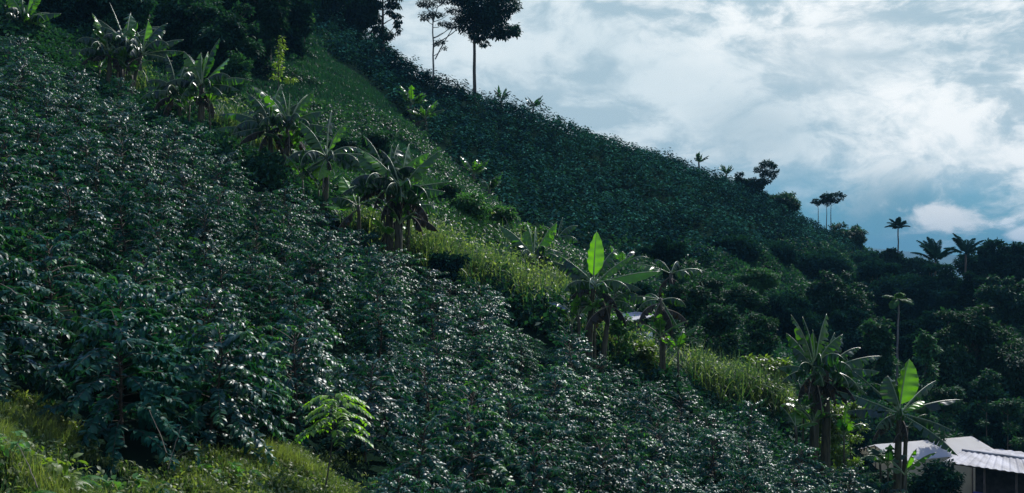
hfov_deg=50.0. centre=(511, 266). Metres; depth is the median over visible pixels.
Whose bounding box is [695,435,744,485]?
coffee bush
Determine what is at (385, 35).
feathery tree
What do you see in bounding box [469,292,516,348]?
coffee bush
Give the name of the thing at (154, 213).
coffee bush
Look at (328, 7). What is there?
broad tree
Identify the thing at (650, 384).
coffee bush
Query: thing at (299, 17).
woodland tree
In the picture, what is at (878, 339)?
valley tree
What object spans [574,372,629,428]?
coffee bush
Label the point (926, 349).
valley tree
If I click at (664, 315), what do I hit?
banana plant
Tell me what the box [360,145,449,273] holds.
banana plant
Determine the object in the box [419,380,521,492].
coffee bush
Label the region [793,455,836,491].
coffee bush
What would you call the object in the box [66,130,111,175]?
coffee bush
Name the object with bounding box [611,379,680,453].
coffee bush
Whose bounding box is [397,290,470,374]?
coffee bush
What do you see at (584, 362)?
coffee bush
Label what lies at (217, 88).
banana plant
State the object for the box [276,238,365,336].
coffee bush
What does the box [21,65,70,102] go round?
coffee bush
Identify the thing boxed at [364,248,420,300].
coffee bush
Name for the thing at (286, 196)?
coffee bush
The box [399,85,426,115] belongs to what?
banana plant
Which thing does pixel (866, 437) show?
shrub
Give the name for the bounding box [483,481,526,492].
coffee bush
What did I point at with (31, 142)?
coffee bush
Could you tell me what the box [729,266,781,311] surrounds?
shrub
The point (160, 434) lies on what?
dry twig
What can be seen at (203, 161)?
coffee bush
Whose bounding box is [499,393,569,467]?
coffee bush
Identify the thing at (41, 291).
coffee bush
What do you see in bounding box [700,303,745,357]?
shrub
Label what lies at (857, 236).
skyline bush
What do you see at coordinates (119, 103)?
coffee bush
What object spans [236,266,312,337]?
coffee bush
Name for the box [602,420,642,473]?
coffee bush
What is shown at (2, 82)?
coffee bush
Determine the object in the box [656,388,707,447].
coffee bush
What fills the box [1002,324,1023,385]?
valley tree
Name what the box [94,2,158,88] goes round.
banana plant
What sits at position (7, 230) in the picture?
coffee bush
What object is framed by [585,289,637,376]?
banana plant
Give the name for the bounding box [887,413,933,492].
banana plant
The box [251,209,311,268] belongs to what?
coffee bush
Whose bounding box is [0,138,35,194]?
coffee bush
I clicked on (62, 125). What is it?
coffee bush
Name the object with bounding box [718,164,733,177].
spiky plant
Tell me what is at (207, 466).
broadleaf weed
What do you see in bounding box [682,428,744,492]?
coffee bush
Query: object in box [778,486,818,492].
coffee bush
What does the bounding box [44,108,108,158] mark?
coffee bush
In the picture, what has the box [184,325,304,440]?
coffee bush
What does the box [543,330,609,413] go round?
coffee bush
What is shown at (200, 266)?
coffee bush
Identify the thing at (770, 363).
shrub
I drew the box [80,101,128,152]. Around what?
coffee bush
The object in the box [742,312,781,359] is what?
shrub
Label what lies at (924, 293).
valley tree
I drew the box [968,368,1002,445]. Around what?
shrub
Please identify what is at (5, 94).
coffee bush
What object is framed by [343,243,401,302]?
coffee bush
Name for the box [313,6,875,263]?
coffee field
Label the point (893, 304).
slender tree
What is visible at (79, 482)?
fern
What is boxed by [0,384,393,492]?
bank grass
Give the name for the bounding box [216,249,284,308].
coffee bush
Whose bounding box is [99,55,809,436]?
tall grass
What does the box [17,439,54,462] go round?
broadleaf weed
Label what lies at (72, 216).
coffee bush
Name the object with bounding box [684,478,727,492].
coffee bush
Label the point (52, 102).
coffee bush
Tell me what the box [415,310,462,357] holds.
coffee bush
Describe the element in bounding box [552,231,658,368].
banana plant
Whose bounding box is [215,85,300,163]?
banana plant
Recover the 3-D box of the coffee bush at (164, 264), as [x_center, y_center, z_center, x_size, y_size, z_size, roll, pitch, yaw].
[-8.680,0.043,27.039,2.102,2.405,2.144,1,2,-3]
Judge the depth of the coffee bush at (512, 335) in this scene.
40.85 m
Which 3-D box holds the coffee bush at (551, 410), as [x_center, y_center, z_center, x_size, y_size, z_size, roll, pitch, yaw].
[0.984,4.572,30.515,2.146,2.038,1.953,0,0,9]
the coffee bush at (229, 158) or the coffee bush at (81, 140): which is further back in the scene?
the coffee bush at (229, 158)
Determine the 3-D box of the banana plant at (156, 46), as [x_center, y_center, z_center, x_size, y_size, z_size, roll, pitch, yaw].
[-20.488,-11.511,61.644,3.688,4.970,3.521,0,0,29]
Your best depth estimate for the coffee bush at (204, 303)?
22.84 m
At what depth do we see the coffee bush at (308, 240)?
34.17 m
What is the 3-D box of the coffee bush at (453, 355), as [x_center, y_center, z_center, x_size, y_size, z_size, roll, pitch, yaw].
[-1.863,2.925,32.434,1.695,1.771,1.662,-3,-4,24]
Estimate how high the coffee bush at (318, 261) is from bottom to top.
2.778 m
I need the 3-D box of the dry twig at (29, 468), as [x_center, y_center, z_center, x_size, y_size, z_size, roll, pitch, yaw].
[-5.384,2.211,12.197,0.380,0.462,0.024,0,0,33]
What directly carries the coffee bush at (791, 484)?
on the hillside
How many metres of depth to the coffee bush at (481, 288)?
44.09 m
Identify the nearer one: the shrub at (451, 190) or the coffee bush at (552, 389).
the coffee bush at (552, 389)
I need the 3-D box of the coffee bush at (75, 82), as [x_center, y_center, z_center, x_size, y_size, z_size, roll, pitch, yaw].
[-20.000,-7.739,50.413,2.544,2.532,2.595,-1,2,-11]
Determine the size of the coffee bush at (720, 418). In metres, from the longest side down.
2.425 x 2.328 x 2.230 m
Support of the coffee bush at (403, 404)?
on the hillside
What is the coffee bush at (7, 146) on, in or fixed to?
on the hillside
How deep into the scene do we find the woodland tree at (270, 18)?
83.24 m
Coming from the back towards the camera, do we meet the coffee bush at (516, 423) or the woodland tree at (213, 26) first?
the woodland tree at (213, 26)
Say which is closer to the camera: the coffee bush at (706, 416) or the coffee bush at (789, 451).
the coffee bush at (706, 416)
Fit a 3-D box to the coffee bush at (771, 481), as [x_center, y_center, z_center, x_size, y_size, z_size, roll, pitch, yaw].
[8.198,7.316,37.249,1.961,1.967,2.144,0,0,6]
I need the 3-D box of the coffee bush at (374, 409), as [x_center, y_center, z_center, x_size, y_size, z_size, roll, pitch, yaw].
[-3.015,3.081,22.887,2.641,2.569,2.589,3,-2,-34]
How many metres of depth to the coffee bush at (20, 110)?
36.75 m
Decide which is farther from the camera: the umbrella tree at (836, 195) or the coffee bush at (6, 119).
the umbrella tree at (836, 195)
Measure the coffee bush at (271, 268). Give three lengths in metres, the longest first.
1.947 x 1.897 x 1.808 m
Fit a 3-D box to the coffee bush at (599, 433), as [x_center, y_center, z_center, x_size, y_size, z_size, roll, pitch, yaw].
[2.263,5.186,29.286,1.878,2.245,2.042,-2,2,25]
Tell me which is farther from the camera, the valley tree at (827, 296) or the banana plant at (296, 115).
the valley tree at (827, 296)
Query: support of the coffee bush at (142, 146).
on the hillside
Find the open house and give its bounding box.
[945,449,1023,492]
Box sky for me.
[364,0,1023,254]
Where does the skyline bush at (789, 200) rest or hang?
on the hillside
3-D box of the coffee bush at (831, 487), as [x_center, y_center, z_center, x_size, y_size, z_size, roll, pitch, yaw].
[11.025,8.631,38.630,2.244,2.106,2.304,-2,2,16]
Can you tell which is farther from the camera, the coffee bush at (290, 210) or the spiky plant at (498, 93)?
the spiky plant at (498, 93)
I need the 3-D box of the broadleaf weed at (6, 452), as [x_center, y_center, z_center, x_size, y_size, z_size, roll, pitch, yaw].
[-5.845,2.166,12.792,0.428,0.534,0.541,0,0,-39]
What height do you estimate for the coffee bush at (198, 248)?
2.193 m
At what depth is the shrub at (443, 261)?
47.65 m
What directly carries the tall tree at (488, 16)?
on the hillside
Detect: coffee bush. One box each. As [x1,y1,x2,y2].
[0,33,20,58]
[0,35,25,65]
[0,45,29,78]
[0,46,48,91]
[0,62,41,107]
[0,72,22,130]
[0,75,28,109]
[0,96,27,157]
[0,100,50,154]
[0,110,28,150]
[0,134,61,211]
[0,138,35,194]
[0,154,61,236]
[0,208,38,315]
[0,221,78,302]
[0,235,28,315]
[0,245,77,404]
[0,257,72,370]
[1,114,83,184]
[2,35,42,77]
[5,229,114,342]
[13,114,50,150]
[14,90,68,138]
[16,74,69,127]
[17,145,91,211]
[20,94,70,134]
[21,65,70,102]
[23,118,91,172]
[24,63,61,89]
[24,175,131,270]
[29,53,56,76]
[31,307,206,473]
[37,91,99,149]
[40,64,71,97]
[41,238,101,300]
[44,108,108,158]
[44,179,111,242]
[45,134,89,180]
[51,94,74,122]
[52,272,183,417]
[54,131,121,204]
[56,68,100,118]
[59,81,91,108]
[63,83,101,126]
[64,69,104,107]
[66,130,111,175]
[67,148,130,220]
[77,279,215,396]
[78,180,173,269]
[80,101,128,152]
[81,261,189,350]
[87,96,123,130]
[91,105,121,146]
[91,134,157,215]
[93,113,155,169]
[95,75,141,132]
[98,100,147,137]
[98,250,191,329]
[107,96,138,133]
[107,101,166,157]
[113,167,182,235]
[116,136,167,189]
[118,124,167,167]
[118,179,192,247]
[118,202,185,275]
[123,219,198,307]
[139,137,199,193]
[144,125,183,163]
[147,168,221,232]
[147,318,295,464]
[150,114,185,156]
[151,121,201,172]
[152,170,212,227]
[165,288,258,398]
[167,237,245,308]
[169,145,215,193]
[170,203,239,268]
[173,123,220,174]
[175,282,252,355]
[176,256,270,340]
[177,242,234,287]
[183,188,242,245]
[184,186,253,260]
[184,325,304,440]
[189,157,216,182]
[193,155,254,220]
[198,149,258,206]
[202,185,246,223]
[205,164,249,204]
[208,199,255,245]
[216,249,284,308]
[225,209,299,282]
[230,253,285,299]
[234,319,358,449]
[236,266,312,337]
[239,191,288,232]
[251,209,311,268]
[251,280,336,368]
[254,188,285,218]
[257,223,314,280]
[258,305,355,421]
[262,185,312,225]
[266,201,315,256]
[273,234,350,318]
[274,251,348,342]
[275,197,332,254]
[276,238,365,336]
[301,245,369,322]
[303,226,355,276]
[307,210,342,246]
[309,354,427,474]
[314,241,359,293]
[332,352,386,403]
[334,282,394,336]
[335,228,374,280]
[337,228,387,277]
[340,274,428,356]
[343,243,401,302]
[346,359,427,448]
[347,303,411,368]
[352,266,415,337]
[357,251,416,316]
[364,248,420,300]
[368,470,430,492]
[379,416,463,492]
[385,250,431,298]
[385,345,445,411]
[393,355,466,438]
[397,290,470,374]
[399,266,458,328]
[409,335,463,398]
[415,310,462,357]
[418,472,490,492]
[419,278,452,307]
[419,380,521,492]
[420,398,530,492]
[422,280,477,328]
[426,335,474,392]
[428,307,469,349]
[430,369,503,431]
[450,317,503,369]
[453,293,492,336]
[455,301,522,364]
[457,277,512,333]
[459,329,523,395]
[468,359,538,422]
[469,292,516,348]
[472,389,566,484]
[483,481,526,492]
[486,439,576,492]
[497,327,538,366]
[499,338,540,383]
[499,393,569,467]
[500,410,601,492]
[516,337,546,368]
[516,363,600,438]
[517,395,584,455]
[534,366,583,416]
[538,324,592,374]
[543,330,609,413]
[549,351,597,393]
[549,451,604,492]
[553,377,615,441]
[558,437,644,492]
[568,421,631,492]
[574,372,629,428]
[581,354,621,409]
[590,422,662,492]
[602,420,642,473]
[603,366,638,412]
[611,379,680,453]
[615,375,678,446]
[619,456,685,492]
[628,401,691,479]
[633,464,705,492]
[637,380,678,423]
[637,421,701,492]
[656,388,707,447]
[664,421,708,466]
[682,422,748,491]
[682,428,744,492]
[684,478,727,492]
[686,412,731,467]
[692,408,743,458]
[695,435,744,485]
[714,464,780,492]
[724,399,778,468]
[724,440,790,492]
[727,453,779,492]
[728,436,777,489]
[730,422,778,483]
[767,441,831,492]
[768,468,815,491]
[772,464,810,492]
[776,446,805,473]
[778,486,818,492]
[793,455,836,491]
[794,486,828,492]
[811,482,840,492]
[820,466,847,492]
[822,462,876,492]
[836,473,880,492]
[855,478,907,492]
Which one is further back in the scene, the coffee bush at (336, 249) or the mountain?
the mountain
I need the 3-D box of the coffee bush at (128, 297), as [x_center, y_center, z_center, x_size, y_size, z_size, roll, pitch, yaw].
[-7.025,1.632,19.758,2.374,3.034,2.703,0,0,-26]
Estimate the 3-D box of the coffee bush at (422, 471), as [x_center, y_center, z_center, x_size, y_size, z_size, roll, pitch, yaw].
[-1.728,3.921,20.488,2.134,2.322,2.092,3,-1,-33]
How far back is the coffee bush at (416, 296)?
41.09 m
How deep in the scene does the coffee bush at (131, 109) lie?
47.09 m
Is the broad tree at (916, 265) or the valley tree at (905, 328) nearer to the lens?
the valley tree at (905, 328)
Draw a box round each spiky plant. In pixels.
[494,85,510,104]
[525,96,543,111]
[694,152,709,167]
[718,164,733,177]
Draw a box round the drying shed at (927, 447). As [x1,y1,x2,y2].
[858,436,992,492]
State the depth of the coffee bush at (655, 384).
43.92 m
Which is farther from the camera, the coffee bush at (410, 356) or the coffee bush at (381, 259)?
the coffee bush at (381, 259)
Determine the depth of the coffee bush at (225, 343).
19.22 m
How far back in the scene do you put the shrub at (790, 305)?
81.18 m
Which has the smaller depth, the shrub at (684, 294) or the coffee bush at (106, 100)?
the coffee bush at (106, 100)
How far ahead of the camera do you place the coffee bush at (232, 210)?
38.30 m
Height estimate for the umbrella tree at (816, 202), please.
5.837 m
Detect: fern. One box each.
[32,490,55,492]
[35,479,92,492]
[75,475,108,492]
[245,469,260,477]
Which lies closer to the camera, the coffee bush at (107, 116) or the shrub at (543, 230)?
the coffee bush at (107, 116)
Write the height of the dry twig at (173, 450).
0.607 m
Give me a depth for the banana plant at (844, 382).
46.22 m
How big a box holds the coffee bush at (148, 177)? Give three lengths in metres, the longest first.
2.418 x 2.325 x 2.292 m
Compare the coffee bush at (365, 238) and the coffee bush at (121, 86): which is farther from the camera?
the coffee bush at (121, 86)
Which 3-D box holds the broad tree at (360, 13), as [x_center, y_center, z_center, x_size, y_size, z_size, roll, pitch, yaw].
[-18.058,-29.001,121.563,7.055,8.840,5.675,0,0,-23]
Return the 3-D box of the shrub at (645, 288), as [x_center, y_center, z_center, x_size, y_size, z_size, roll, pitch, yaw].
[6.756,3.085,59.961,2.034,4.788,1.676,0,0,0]
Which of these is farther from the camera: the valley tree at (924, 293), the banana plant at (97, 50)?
the valley tree at (924, 293)
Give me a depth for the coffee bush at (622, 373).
41.88 m
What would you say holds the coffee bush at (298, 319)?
on the hillside
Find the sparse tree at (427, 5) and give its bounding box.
[416,0,474,82]
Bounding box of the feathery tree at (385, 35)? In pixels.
[369,0,404,53]
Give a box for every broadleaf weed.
[0,430,31,468]
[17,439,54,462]
[31,453,87,487]
[97,473,147,492]
[149,481,176,492]
[198,461,244,481]
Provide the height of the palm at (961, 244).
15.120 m
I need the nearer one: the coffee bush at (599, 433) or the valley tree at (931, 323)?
the coffee bush at (599, 433)
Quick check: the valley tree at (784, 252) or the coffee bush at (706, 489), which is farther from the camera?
the valley tree at (784, 252)
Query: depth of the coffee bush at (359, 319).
34.33 m
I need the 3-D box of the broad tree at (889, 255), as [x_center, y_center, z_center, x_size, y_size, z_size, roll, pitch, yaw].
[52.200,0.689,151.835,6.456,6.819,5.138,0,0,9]
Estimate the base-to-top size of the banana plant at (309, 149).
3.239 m
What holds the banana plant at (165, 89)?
on the hillside
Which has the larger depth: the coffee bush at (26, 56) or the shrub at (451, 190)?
the shrub at (451, 190)
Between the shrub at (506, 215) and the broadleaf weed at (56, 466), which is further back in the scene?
the shrub at (506, 215)
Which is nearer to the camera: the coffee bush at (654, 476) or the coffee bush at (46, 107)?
the coffee bush at (654, 476)
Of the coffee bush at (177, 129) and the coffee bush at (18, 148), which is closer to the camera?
the coffee bush at (18, 148)
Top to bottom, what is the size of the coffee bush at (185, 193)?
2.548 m
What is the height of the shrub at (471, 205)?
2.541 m
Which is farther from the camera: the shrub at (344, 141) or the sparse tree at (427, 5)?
the sparse tree at (427, 5)
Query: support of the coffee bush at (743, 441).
on the hillside
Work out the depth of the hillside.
35.43 m
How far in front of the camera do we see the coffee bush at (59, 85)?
50.56 m
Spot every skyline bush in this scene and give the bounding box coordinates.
[733,177,768,201]
[734,171,747,190]
[767,191,801,214]
[827,221,868,247]
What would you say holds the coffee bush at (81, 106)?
on the hillside
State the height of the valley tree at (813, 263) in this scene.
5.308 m
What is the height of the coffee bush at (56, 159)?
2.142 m
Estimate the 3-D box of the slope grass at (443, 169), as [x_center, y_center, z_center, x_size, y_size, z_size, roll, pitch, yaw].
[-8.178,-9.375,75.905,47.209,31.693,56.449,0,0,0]
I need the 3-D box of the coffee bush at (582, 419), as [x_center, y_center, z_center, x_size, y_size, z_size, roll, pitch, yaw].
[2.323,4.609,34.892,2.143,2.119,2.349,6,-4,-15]
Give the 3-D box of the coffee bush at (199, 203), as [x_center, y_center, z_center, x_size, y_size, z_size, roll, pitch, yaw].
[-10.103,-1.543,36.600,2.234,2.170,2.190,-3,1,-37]
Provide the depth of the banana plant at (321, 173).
50.78 m
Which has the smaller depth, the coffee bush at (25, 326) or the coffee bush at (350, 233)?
the coffee bush at (25, 326)
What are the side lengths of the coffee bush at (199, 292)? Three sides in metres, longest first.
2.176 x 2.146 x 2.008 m
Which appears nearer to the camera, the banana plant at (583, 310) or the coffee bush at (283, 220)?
the coffee bush at (283, 220)
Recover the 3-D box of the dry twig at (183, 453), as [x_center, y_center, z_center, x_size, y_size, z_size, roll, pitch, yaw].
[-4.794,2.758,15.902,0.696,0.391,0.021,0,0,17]
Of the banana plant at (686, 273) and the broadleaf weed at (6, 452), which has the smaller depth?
the broadleaf weed at (6, 452)
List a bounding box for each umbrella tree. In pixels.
[753,159,779,203]
[810,198,823,221]
[819,191,846,239]
[819,194,832,226]
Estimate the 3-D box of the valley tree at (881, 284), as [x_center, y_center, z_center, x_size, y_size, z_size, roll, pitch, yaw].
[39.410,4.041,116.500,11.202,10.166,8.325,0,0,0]
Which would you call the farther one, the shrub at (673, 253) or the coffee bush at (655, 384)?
the shrub at (673, 253)
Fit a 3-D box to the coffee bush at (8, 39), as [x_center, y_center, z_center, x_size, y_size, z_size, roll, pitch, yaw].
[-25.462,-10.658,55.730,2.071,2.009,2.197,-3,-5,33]
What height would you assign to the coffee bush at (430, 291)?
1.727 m
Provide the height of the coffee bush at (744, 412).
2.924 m
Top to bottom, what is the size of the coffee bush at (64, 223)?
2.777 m
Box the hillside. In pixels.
[0,13,951,492]
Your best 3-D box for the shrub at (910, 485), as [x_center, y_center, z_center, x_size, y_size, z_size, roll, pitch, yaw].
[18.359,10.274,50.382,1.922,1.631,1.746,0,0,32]
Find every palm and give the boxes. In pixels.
[910,237,955,275]
[943,233,985,272]
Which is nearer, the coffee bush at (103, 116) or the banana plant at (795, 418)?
the banana plant at (795, 418)
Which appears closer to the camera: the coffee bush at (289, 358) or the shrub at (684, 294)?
the coffee bush at (289, 358)
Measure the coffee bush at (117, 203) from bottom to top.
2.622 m
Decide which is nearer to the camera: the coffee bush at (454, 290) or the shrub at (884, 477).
the coffee bush at (454, 290)
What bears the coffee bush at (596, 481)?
on the hillside
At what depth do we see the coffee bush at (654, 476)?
27.49 m
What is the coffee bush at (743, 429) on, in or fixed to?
on the hillside
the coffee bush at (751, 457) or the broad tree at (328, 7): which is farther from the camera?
the broad tree at (328, 7)
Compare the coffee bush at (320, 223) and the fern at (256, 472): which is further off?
the coffee bush at (320, 223)
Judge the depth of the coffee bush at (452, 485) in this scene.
17.70 m
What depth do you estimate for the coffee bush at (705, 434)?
36.94 m
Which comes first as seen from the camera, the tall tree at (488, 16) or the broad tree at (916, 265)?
the tall tree at (488, 16)
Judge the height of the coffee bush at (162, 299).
2.429 m
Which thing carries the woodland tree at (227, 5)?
on the hillside
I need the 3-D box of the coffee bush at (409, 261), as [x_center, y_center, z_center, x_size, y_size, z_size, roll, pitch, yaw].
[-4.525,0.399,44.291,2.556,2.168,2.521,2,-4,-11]
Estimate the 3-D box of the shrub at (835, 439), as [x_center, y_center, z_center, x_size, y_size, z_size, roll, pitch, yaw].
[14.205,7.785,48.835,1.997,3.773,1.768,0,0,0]
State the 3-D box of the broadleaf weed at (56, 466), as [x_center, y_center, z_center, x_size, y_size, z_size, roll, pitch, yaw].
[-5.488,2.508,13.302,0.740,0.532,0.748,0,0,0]
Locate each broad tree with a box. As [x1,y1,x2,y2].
[313,0,353,25]
[333,0,381,39]
[846,250,883,265]
[874,247,912,278]
[897,255,943,277]
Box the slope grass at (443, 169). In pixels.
[172,39,702,366]
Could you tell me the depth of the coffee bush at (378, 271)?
36.31 m
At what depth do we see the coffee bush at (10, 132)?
35.90 m
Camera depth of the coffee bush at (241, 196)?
40.73 m
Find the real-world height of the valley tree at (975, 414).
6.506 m
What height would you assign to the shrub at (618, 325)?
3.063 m
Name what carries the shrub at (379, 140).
on the hillside
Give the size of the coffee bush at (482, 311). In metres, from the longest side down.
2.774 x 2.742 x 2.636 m
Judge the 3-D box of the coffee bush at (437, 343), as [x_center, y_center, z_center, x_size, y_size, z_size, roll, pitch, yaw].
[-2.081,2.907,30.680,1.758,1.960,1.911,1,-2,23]
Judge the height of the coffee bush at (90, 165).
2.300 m
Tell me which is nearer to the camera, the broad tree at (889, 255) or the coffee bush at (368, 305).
the coffee bush at (368, 305)
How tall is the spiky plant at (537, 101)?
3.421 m
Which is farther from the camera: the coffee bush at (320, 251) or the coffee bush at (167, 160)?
the coffee bush at (167, 160)
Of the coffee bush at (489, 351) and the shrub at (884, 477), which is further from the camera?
the shrub at (884, 477)
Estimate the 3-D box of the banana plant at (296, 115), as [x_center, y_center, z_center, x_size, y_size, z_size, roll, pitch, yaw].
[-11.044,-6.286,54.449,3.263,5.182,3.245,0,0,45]
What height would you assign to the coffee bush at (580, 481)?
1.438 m
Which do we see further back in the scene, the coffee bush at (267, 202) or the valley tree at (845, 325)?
the valley tree at (845, 325)
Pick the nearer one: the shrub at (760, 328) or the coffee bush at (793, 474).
the coffee bush at (793, 474)
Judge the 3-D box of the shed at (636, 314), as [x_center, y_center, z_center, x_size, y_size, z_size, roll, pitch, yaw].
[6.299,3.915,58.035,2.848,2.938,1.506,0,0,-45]
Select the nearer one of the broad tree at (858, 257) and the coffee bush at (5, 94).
the coffee bush at (5, 94)
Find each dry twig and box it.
[17,443,37,487]
[149,410,166,452]
[160,444,201,468]
[168,428,180,468]
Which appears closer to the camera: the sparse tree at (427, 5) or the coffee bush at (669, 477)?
the coffee bush at (669, 477)
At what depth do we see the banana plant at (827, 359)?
45.87 m
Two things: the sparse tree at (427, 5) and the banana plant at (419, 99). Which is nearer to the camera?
the banana plant at (419, 99)
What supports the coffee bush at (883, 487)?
on the hillside
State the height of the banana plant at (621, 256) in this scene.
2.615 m
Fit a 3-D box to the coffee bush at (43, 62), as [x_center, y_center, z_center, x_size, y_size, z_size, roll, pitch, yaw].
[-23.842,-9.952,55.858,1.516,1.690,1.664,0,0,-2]
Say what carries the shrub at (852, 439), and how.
on the hillside
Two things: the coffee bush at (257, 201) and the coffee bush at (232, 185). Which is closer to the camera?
the coffee bush at (257, 201)
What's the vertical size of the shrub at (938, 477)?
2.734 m
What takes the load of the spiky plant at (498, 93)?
on the hillside
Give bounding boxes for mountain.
[865,248,962,279]
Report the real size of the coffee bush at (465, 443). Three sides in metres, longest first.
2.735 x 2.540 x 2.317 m
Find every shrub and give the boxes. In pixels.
[220,47,253,99]
[322,134,368,153]
[358,128,395,163]
[425,250,471,295]
[437,180,463,204]
[450,191,495,226]
[483,204,518,230]
[517,221,549,249]
[599,313,637,373]
[618,280,653,324]
[621,339,658,380]
[636,234,687,284]
[653,280,716,361]
[684,275,725,320]
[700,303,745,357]
[719,282,769,341]
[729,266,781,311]
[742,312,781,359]
[743,353,794,399]
[766,292,817,348]
[808,399,852,474]
[837,401,870,472]
[845,418,876,476]
[864,470,892,491]
[892,472,925,492]
[907,458,965,492]
[920,380,966,440]
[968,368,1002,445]
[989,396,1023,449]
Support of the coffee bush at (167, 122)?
on the hillside
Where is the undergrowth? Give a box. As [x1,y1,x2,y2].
[0,0,971,468]
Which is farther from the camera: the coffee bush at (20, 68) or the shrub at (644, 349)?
the shrub at (644, 349)
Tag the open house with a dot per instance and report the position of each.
(999, 470)
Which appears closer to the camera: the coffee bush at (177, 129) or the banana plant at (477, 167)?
the coffee bush at (177, 129)
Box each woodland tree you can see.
[25,0,109,33]
[78,0,158,44]
[149,0,222,58]
[178,0,265,87]
[216,0,291,61]
[246,0,291,77]
[274,0,321,59]
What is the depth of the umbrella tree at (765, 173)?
151.76 m
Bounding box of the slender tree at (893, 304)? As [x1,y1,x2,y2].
[882,293,913,384]
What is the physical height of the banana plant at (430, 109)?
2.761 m
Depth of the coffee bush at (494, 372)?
30.62 m
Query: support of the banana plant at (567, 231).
on the hillside
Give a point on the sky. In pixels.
(912, 111)
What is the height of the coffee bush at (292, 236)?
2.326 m
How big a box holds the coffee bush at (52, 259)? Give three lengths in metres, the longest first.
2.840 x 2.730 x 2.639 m
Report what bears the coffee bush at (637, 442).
on the hillside
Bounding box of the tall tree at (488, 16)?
[450,0,522,99]
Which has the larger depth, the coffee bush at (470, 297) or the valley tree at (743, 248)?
the valley tree at (743, 248)
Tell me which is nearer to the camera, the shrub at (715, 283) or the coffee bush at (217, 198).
the coffee bush at (217, 198)
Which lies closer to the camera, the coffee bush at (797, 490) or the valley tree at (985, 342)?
the coffee bush at (797, 490)
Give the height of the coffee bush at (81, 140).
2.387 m
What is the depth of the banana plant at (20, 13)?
65.87 m
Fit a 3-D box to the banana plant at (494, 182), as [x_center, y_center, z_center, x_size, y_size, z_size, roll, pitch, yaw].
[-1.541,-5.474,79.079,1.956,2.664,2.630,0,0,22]
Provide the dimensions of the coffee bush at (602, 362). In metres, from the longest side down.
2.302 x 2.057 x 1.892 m
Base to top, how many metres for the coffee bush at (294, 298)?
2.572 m
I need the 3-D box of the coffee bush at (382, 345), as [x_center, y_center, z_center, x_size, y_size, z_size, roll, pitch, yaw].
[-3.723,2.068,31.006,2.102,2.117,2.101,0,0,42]
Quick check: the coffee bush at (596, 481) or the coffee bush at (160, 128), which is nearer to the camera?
the coffee bush at (596, 481)
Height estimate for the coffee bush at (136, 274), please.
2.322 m
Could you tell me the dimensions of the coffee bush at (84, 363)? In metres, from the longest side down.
2.898 x 2.838 x 2.655 m
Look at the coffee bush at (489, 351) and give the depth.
34.19 m
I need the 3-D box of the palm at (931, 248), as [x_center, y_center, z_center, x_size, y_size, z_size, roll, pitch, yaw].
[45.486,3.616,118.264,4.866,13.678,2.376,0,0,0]
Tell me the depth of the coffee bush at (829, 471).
44.80 m
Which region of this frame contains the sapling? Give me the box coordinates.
[294,393,373,489]
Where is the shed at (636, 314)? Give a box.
[610,311,655,344]
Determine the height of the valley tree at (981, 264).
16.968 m
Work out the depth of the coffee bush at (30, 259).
23.11 m
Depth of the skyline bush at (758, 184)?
150.31 m
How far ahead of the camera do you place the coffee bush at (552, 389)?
36.81 m
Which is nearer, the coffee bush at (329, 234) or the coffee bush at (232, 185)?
the coffee bush at (329, 234)
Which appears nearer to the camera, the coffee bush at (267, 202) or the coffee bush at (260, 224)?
the coffee bush at (260, 224)
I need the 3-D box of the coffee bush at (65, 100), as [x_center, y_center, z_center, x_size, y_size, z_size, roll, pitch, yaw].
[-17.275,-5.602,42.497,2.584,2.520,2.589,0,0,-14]
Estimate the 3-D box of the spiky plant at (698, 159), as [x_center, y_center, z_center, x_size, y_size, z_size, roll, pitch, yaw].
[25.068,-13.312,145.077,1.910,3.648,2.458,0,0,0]
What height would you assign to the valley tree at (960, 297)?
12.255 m
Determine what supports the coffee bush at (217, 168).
on the hillside
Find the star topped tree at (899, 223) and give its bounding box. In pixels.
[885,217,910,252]
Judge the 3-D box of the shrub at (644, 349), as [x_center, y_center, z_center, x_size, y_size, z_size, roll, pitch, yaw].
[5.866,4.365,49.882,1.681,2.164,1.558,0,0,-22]
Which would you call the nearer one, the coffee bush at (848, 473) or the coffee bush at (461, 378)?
the coffee bush at (461, 378)
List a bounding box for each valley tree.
[688,233,763,262]
[756,289,833,346]
[759,239,802,266]
[790,248,853,283]
[799,270,884,323]
[822,306,894,368]
[840,257,921,326]
[856,317,900,407]
[888,309,927,367]
[890,263,965,333]
[899,306,965,380]
[912,328,942,428]
[915,302,1023,427]
[933,270,1005,330]
[951,237,1011,306]
[956,388,1023,451]
[964,273,1023,384]
[991,240,1023,329]
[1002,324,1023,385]
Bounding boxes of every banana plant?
[0,0,60,33]
[63,13,137,86]
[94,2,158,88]
[110,20,183,94]
[140,54,199,118]
[167,38,250,129]
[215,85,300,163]
[251,86,327,171]
[284,110,381,218]
[290,144,330,180]
[325,176,385,253]
[341,135,428,267]
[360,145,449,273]
[381,198,438,267]
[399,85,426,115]
[407,100,444,130]
[458,156,488,183]
[479,171,502,193]
[496,222,561,284]
[538,218,578,246]
[548,293,598,359]
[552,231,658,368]
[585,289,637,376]
[609,245,649,269]
[622,293,697,393]
[628,259,706,347]
[777,314,852,485]
[780,406,817,469]
[796,332,881,488]
[837,359,961,492]
[867,448,885,491]
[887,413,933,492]
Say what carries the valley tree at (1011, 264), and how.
on the hillside
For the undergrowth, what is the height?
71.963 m
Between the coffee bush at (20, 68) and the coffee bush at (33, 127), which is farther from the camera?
the coffee bush at (20, 68)

